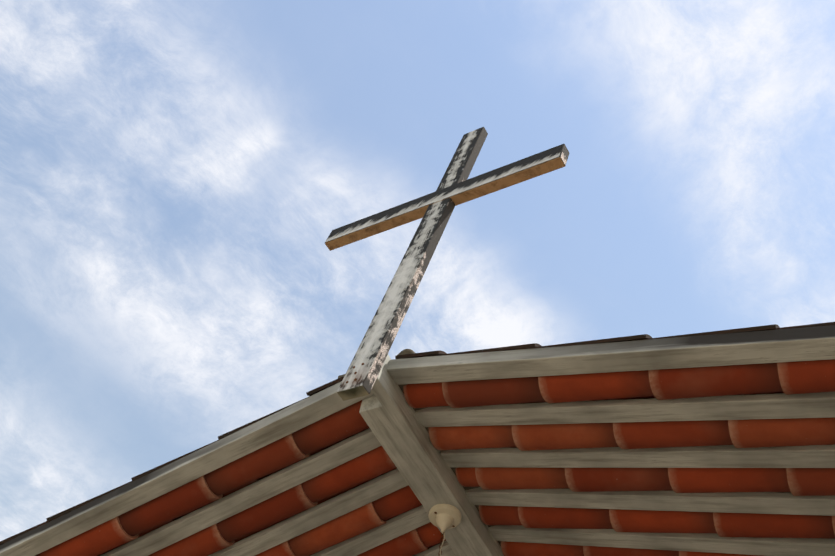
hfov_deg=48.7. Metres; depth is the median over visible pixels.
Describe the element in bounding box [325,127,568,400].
wooden cross
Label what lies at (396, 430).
roof rafters and ridge beam
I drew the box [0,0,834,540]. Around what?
sky
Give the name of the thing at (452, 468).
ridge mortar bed
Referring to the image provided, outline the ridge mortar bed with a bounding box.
[338,374,500,545]
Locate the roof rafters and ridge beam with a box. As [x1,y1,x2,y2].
[0,325,834,555]
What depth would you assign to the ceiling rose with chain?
3.75 m
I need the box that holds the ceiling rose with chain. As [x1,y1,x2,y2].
[428,504,461,555]
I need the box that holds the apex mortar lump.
[398,349,414,358]
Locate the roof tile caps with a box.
[0,322,834,555]
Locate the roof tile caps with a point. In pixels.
(532, 346)
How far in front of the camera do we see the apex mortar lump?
3.51 m

